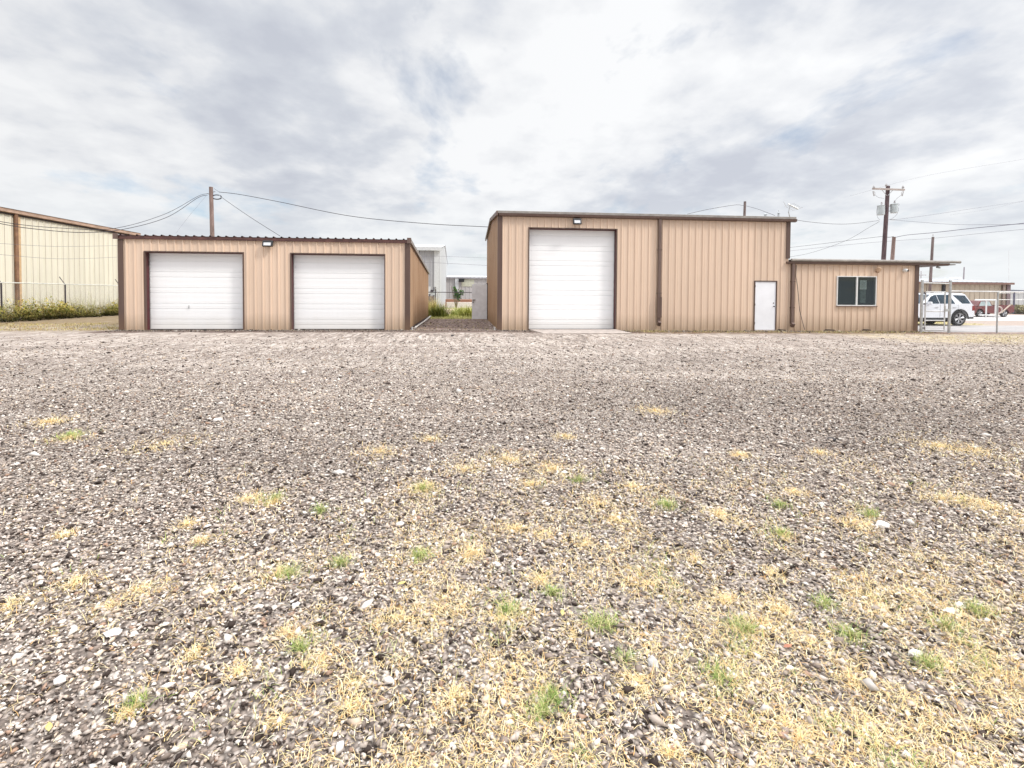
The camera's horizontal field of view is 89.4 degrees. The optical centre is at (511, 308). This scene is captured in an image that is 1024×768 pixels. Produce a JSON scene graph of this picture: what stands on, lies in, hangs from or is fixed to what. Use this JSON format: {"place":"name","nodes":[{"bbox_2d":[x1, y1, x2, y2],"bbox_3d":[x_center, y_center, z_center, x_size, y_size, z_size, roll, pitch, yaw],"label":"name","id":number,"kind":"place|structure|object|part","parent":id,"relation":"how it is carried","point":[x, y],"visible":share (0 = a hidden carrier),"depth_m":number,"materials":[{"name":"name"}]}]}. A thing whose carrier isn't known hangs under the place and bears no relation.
{"place":"outdoors","nodes":[
{"label":"outdoors","id":0,"kind":"place"},
{"bbox_2d":[0,243,116,246],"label":"telephone wire","id":1,"kind":"object","parent":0,"point":[56,246],"visible":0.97,"depth_m":27.91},
{"bbox_2d":[0,207,140,318],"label":"cream warehouse","id":2,"kind":"structure","parent":0,"point":[68,265],"depth_m":31.52,"materials":[{"name":"metal"}]},
{"bbox_2d":[445,299,471,306],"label":"red earth bank","id":3,"kind":"structure","parent":0,"point":[464,300],"depth_m":60.18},
{"bbox_2d":[447,302,471,307],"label":"wall","id":4,"kind":"structure","parent":0,"point":[450,304],"depth_m":57.72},
{"bbox_2d":[0,305,1023,767],"bbox_3d":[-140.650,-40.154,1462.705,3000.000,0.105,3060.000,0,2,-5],"label":"ground","id":5,"kind":"structure","parent":0,"point":[184,339],"depth_m":3.33,"materials":[{"name":"grey gravel"}]},
{"bbox_2d":[45,722,52,730],"bbox_3d":[-1.590,1.430,1.774,0.020,0.010,0.045,-1,2,-42],"label":"fallen leaf","id":6,"kind":"object","parent":5,"relation":"on","point":[48,726],"visible":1,"depth_m":1.77,"materials":[{"name":"yellow plant"}]},
{"bbox_2d":[0,277,117,321],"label":"chain link fence","id":7,"kind":"object","parent":5,"relation":"on","point":[1,298],"visible":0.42,"depth_m":28.55,"materials":[{"name":"metal"}]},
{"bbox_2d":[0,292,118,321],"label":"weeds","id":8,"kind":"object","parent":5,"relation":"on","point":[26,314],"visible":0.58,"depth_m":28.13,"materials":[{"name":"green plant"}]},
{"bbox_2d":[53,674,66,685],"bbox_3d":[-1.748,1.435,1.997,0.042,0.025,0.059,-1,2,-34],"label":"stone","id":9,"kind":"object","parent":5,"relation":"on","point":[57,681],"visible":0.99,"depth_m":1.99,"materials":[{"name":"white stone"}]},
{"bbox_2d":[103,628,121,636],"bbox_3d":[-1.757,1.425,2.275,0.069,0.026,0.047,0,2,-23],"label":"stone","id":10,"kind":"object","parent":5,"relation":"on","point":[113,632],"visible":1,"depth_m":2.27,"materials":[{"name":"white stone"}]},
{"bbox_2d":[209,187,221,236],"bbox_3d":[-20.719,-4.003,36.084,0.976,8.960,0.324,0,2,-5],"label":"utility pole","id":11,"kind":"object","parent":5,"relation":"on","point":[211,208],"visible":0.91,"depth_m":35.90,"materials":[{"name":"brown wood"}]},
{"bbox_2d":[0,195,205,232],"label":"power line","id":12,"kind":"object","parent":11,"relation":"attached to","point":[104,231],"visible":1,"depth_m":27.81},
{"bbox_2d":[0,193,207,229],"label":"power line","id":13,"kind":"object","parent":11,"relation":"attached to","point":[96,229],"visible":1,"depth_m":27.65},
{"bbox_2d":[220,196,279,235],"bbox_3d":[-16.883,-6.071,33.203,8.992,3.424,0.244,2,2,41],"label":"power line","id":14,"kind":"object","parent":11,"relation":"attached to","point":[250,217],"visible":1,"depth_m":33.36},
{"bbox_2d":[221,192,484,226],"bbox_3d":[-10.935,-6.598,33.827,19.463,2.894,0.396,1,2,13],"label":"power line","id":15,"kind":"object","parent":11,"relation":"attached to","point":[355,216],"visible":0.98,"depth_m":33.50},
{"bbox_2d":[113,233,429,329],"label":"garage shed","id":16,"kind":"structure","parent":5,"relation":"on","point":[186,282],"depth_m":21.10,"materials":[{"name":"beige metal"}]},
{"bbox_2d":[149,253,242,329],"bbox_3d":[-12.760,-0.740,21.021,3.690,3.170,0.065,0,2,-5],"label":"roll up door","id":17,"kind":"structure","parent":16,"relation":"in","point":[188,291],"depth_m":21.02,"materials":[{"name":"white metal"}]},
{"bbox_2d":[262,240,272,246],"bbox_3d":[-9.844,-2.633,20.852,0.400,0.252,0.211,0,2,-5],"label":"floodlight","id":18,"kind":"object","parent":16,"relation":"attached to","point":[265,243],"visible":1,"depth_m":20.79,"materials":[{"name":"white plastic"}]},
{"bbox_2d":[293,255,383,329],"bbox_3d":[-7.176,-0.721,21.558,3.710,3.170,0.065,0,2,-5],"label":"roll up door","id":19,"kind":"structure","parent":16,"relation":"in","point":[331,292],"depth_m":21.57,"materials":[{"name":"white metal"}]},
{"bbox_2d":[291,601,299,606],"bbox_3d":[-1.046,1.427,2.497,0.035,0.016,0.044,1,2,7],"label":"stone","id":20,"kind":"object","parent":5,"relation":"on","point":[297,603],"visible":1,"depth_m":2.49,"materials":[{"name":"white stone"}]},
{"bbox_2d":[414,316,430,328],"bbox_3d":[-4.681,0.634,27.683,0.130,0.106,11.051,0,2,-5],"label":"pipe","id":21,"kind":"object","parent":5,"relation":"on","point":[422,322],"visible":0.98,"depth_m":25.54,"materials":[{"name":"plastic"}]},
{"bbox_2d":[415,245,447,307],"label":"grey warehouse","id":22,"kind":"structure","parent":5,"relation":"on","point":[437,266],"depth_m":54.35,"materials":[{"name":"metal"}]},
{"bbox_2d":[428,286,435,304],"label":"meter rack","id":23,"kind":"object","parent":5,"relation":"on","point":[433,297],"visible":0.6,"depth_m":44.35,"materials":[{"name":"grey metal"}]},
{"bbox_2d":[428,298,441,312],"bbox_3d":[-5.727,-0.247,35.924,2.988,1.438,3.322,2,2,44],"label":"tall straw clump","id":24,"kind":"object","parent":5,"relation":"on","point":[430,305],"visible":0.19,"depth_m":35.86,"materials":[{"name":"beige plant"}]},
{"bbox_2d":[428,303,454,317],"bbox_3d":[-4.965,0.035,34.089,2.580,0.986,2.950,0,2,-5],"label":"green clump","id":25,"kind":"object","parent":5,"relation":"on","point":[439,311],"visible":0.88,"depth_m":33.87,"materials":[{"name":"green plant"}]},
{"bbox_2d":[428,288,471,307],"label":"chain link fence","id":26,"kind":"object","parent":5,"relation":"on","point":[447,297],"visible":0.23,"depth_m":40.68,"materials":[{"name":"metal"}]},
{"bbox_2d":[447,306,460,314],"bbox_3d":[-3.821,0.102,36.824,1.958,0.712,1.940,1,2,18],"label":"green clump","id":27,"kind":"object","parent":5,"relation":"on","point":[453,312],"visible":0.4,"depth_m":36.62,"materials":[{"name":"green plant"}]},
{"bbox_2d":[451,286,463,307],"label":"sapling","id":28,"kind":"object","parent":5,"relation":"on","point":[456,296],"visible":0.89,"depth_m":49.57,"materials":[{"name":"green plant"}]},
{"bbox_2d":[452,305,471,316],"bbox_3d":[-2.884,0.048,35.040,2.906,0.932,2.793,0,2,-5],"label":"yellow green clump","id":29,"kind":"object","parent":5,"relation":"on","point":[465,312],"visible":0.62,"depth_m":34.54,"materials":[{"name":"green plant"}]},
{"bbox_2d":[446,275,486,298],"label":"long low grey building","id":30,"kind":"structure","parent":5,"relation":"on","point":[464,283],"depth_m":77.53,"materials":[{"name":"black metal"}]},
{"bbox_2d":[0,427,1023,767],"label":"green grass","id":31,"kind":"structure","parent":5,"relation":"on","point":[554,693],"depth_m":2.32,"materials":[{"name":"green plant"}]},
{"bbox_2d":[530,329,631,333],"bbox_3d":[2.760,0.925,21.294,3.858,0.055,1.895,0,2,-5],"label":"apron","id":32,"kind":"object","parent":5,"relation":"on","point":[579,331],"visible":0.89,"depth_m":21.07,"materials":[{"name":"concrete"}]},
{"bbox_2d":[647,655,658,670],"bbox_3d":[0.576,1.448,2.113,0.045,0.029,0.077,1,2,12],"label":"stone","id":33,"kind":"object","parent":5,"relation":"on","point":[652,660],"visible":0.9,"depth_m":2.10,"materials":[{"name":"white stone"}]},
{"bbox_2d":[472,210,960,330],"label":"warehouse","id":34,"kind":"structure","parent":5,"relation":"on","point":[617,271],"depth_m":22.70,"materials":[{"name":"beige metal"}]},
{"bbox_2d":[472,284,486,318],"bbox_3d":[-1.947,-0.443,30.998,0.900,2.090,0.045,0,2,-5],"label":"side door","id":35,"kind":"structure","parent":34,"relation":"in","point":[479,291],"depth_m":30.98,"materials":[{"name":"grey metal"}]},
{"bbox_2d":[529,230,614,329],"bbox_3d":[2.588,-1.297,22.480,3.780,4.390,0.065,0,2,-5],"label":"roll up door","id":36,"kind":"structure","parent":34,"relation":"in","point":[571,272],"depth_m":22.49,"materials":[{"name":"white metal"}]},
{"bbox_2d":[573,218,581,224],"bbox_3d":[2.775,-3.730,22.033,0.360,0.261,0.212,0,2,-5],"label":"floodlight","id":37,"kind":"object","parent":34,"relation":"attached to","point":[578,221],"visible":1,"depth_m":21.96,"materials":[{"name":"white plastic"}]},
{"bbox_2d":[754,282,775,329],"bbox_3d":[11.294,-0.145,23.064,0.993,2.144,0.115,0,2,-5],"label":"door","id":38,"kind":"structure","parent":34,"relation":"in","point":[765,292],"depth_m":23.08,"materials":[{"name":"white paint"}]},
{"bbox_2d":[784,203,801,216],"bbox_3d":[13.212,-4.580,24.758,1.123,0.938,1.011,0,2,-5],"label":"tv aerial","id":39,"kind":"object","parent":34,"relation":"on","point":[791,207],"visible":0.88,"depth_m":24.75,"materials":[{"name":"metal"}]},
{"bbox_2d":[796,265,804,329],"bbox_3d":[12.905,-0.516,23.138,0.464,2.883,0.035,0,2,0],"label":"hanging cable","id":40,"kind":"object","parent":34,"relation":"hanging from","point":[798,298],"visible":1,"depth_m":23.13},
{"bbox_2d":[836,276,877,306],"bbox_3d":[15.625,-0.799,23.530,1.990,1.385,0.280,0,2,-5],"label":"window","id":41,"kind":"structure","parent":34,"relation":"in","point":[851,291],"depth_m":23.55,"materials":[{"name":"black glass"}]},
{"bbox_2d":[743,201,745,215],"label":"utility pole","id":42,"kind":"object","parent":5,"relation":"on","point":[744,210],"visible":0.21,"depth_m":50.04,"materials":[{"name":"brown wood"}]},
{"bbox_2d":[876,520,889,528],"bbox_3d":[2.454,1.425,3.420,0.072,0.043,0.107,2,2,36],"label":"stone","id":43,"kind":"object","parent":5,"relation":"on","point":[880,523],"visible":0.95,"depth_m":3.40,"materials":[{"name":"white stone"}]},
{"bbox_2d":[872,184,904,259],"bbox_3d":[26.335,-4.019,36.494,2.516,9.549,0.512,0,2,-5],"label":"utility pole","id":44,"kind":"object","parent":5,"relation":"on","point":[882,209],"visible":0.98,"depth_m":36.39,"materials":[{"name":"brown wood"}]},
{"bbox_2d":[890,219,1008,224],"bbox_3d":[28.589,-5.387,31.326,1.181,1.584,11.126,0,2,-14],"label":"power line","id":45,"kind":"object","parent":44,"relation":"attached to","point":[955,224],"visible":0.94,"depth_m":33.40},
{"bbox_2d":[890,237,895,259],"bbox_3d":[28.458,-2.352,38.850,0.597,6.115,0.312,0,2,-5],"label":"utility pole","id":46,"kind":"object","parent":5,"relation":"on","point":[892,256],"visible":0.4,"depth_m":38.70,"materials":[{"name":"brown wood"}]},
{"bbox_2d":[898,223,1023,236],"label":"power line","id":47,"kind":"object","parent":46,"relation":"attached to","point":[963,229],"visible":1,"depth_m":31.10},
{"bbox_2d":[908,649,920,657],"bbox_3d":[1.707,1.458,2.187,0.066,0.024,0.041,0,2,-9],"label":"stone","id":48,"kind":"object","parent":5,"relation":"on","point":[910,651],"visible":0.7,"depth_m":2.18,"materials":[{"name":"white stone"}]},
{"bbox_2d":[928,234,933,290],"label":"utility pole","id":49,"kind":"object","parent":5,"relation":"on","point":[931,268],"visible":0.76,"depth_m":52.10,"materials":[{"name":"brown wood"}]},
{"bbox_2d":[792,229,1022,250],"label":"power line","id":50,"kind":"object","parent":49,"relation":"attached to","point":[913,239],"visible":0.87,"depth_m":48.76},
{"bbox_2d":[919,279,951,332],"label":"pipe gate","id":51,"kind":"structure","parent":5,"relation":"on","point":[921,327],"depth_m":22.84,"materials":[{"name":"metal"}]},
{"bbox_2d":[944,607,954,613],"bbox_3d":[2.108,1.452,2.489,0.063,0.024,0.044,0,2,-27],"label":"stone","id":52,"kind":"object","parent":5,"relation":"on","point":[948,609],"visible":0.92,"depth_m":2.48,"materials":[{"name":"white stone"}]},
{"bbox_2d":[919,277,1014,304],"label":"tan warehouse","id":53,"kind":"structure","parent":5,"relation":"on","point":[959,284],"depth_m":57.17,"materials":[{"name":"beige metal"}]},
{"bbox_2d":[951,290,1023,332],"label":"chain link fence","id":54,"kind":"object","parent":5,"relation":"on","point":[998,304],"visible":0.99,"depth_m":23.12,"materials":[{"name":"metal"}]},
{"bbox_2d":[1012,293,1014,313],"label":"roadside fence","id":55,"kind":"object","parent":5,"relation":"on","point":[1013,301],"visible":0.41,"depth_m":50.94,"materials":[{"name":"metal"}]},
{"bbox_2d":[1010,290,1023,304],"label":"pale building","id":56,"kind":"structure","parent":5,"relation":"on","point":[1019,298],"depth_m":77.61,"materials":[{"name":"grey metal"}]},
{"bbox_2d":[1010,304,1023,313],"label":"brush pile","id":57,"kind":"object","parent":5,"relation":"on","point":[1017,309],"visible":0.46,"depth_m":50.54,"materials":[{"name":"beige plant"}]},
{"bbox_2d":[0,403,1023,767],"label":"dry grass","id":58,"kind":"structure","parent":0,"point":[780,609],"depth_m":2.21,"materials":[{"name":"beige plant"}]},
{"bbox_2d":[0,314,1023,344],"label":"edge grass","id":59,"kind":"structure","parent":0,"point":[446,318],"depth_m":22.26,"materials":[{"name":"plant"}]},
{"bbox_2d":[0,0,1023,289],"label":"sky","id":60,"kind":"structure","parent":0,"point":[114,113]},
{"bbox_2d":[918,325,1023,331],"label":"driveway","id":61,"kind":"structure","parent":0,"point":[976,328],"depth_m":26.50,"materials":[{"name":"concrete"}]},
{"bbox_2d":[918,292,974,325],"bbox_3d":[23.461,-0.035,29.843,4.992,1.906,2.440,0,2,-5],"label":"parked suv","id":62,"kind":"object","parent":61,"relation":"on","point":[954,306],"visible":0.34,"depth_m":29.02,"materials":[{"name":"white paint"}]},
{"bbox_3d":[23.512,-0.550,28.959,0.800,0.495,0.176,0,2,-5],"label":"front door window","id":63,"kind":"part","parent":62,"relation":"part of","materials":[{"name":"black glass"}]},
{"bbox_3d":[24.363,-0.548,29.041,1.010,0.495,0.176,0,2,-5],"label":"rear door window","id":64,"kind":"part","parent":62,"relation":"part of","materials":[{"name":"black glass"}]},
{"bbox_3d":[25.339,-0.544,29.135,0.970,0.475,0.170,0,2,-5],"label":"quarter window","id":65,"kind":"part","parent":62,"relation":"part of","materials":[{"name":"black glass"}]},
{"bbox_2d":[966,315,1023,320],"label":"road","id":66,"kind":"structure","parent":0,"point":[1011,318],"depth_m":39.63,"materials":[{"name":"grey asphalt"}]},
{"bbox_2d":[974,299,996,317],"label":"frame gate","id":67,"kind":"structure","parent":66,"relation":"on","point":[986,314],"depth_m":41.32,"materials":[{"name":"white metal"}]},
{"bbox_2d":[970,300,1014,316],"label":"parked pickup","id":68,"kind":"object","parent":66,"relation":"on","point":[982,304],"visible":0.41,"depth_m":42.70,"materials":[{"name":"red paint"}]}
]}

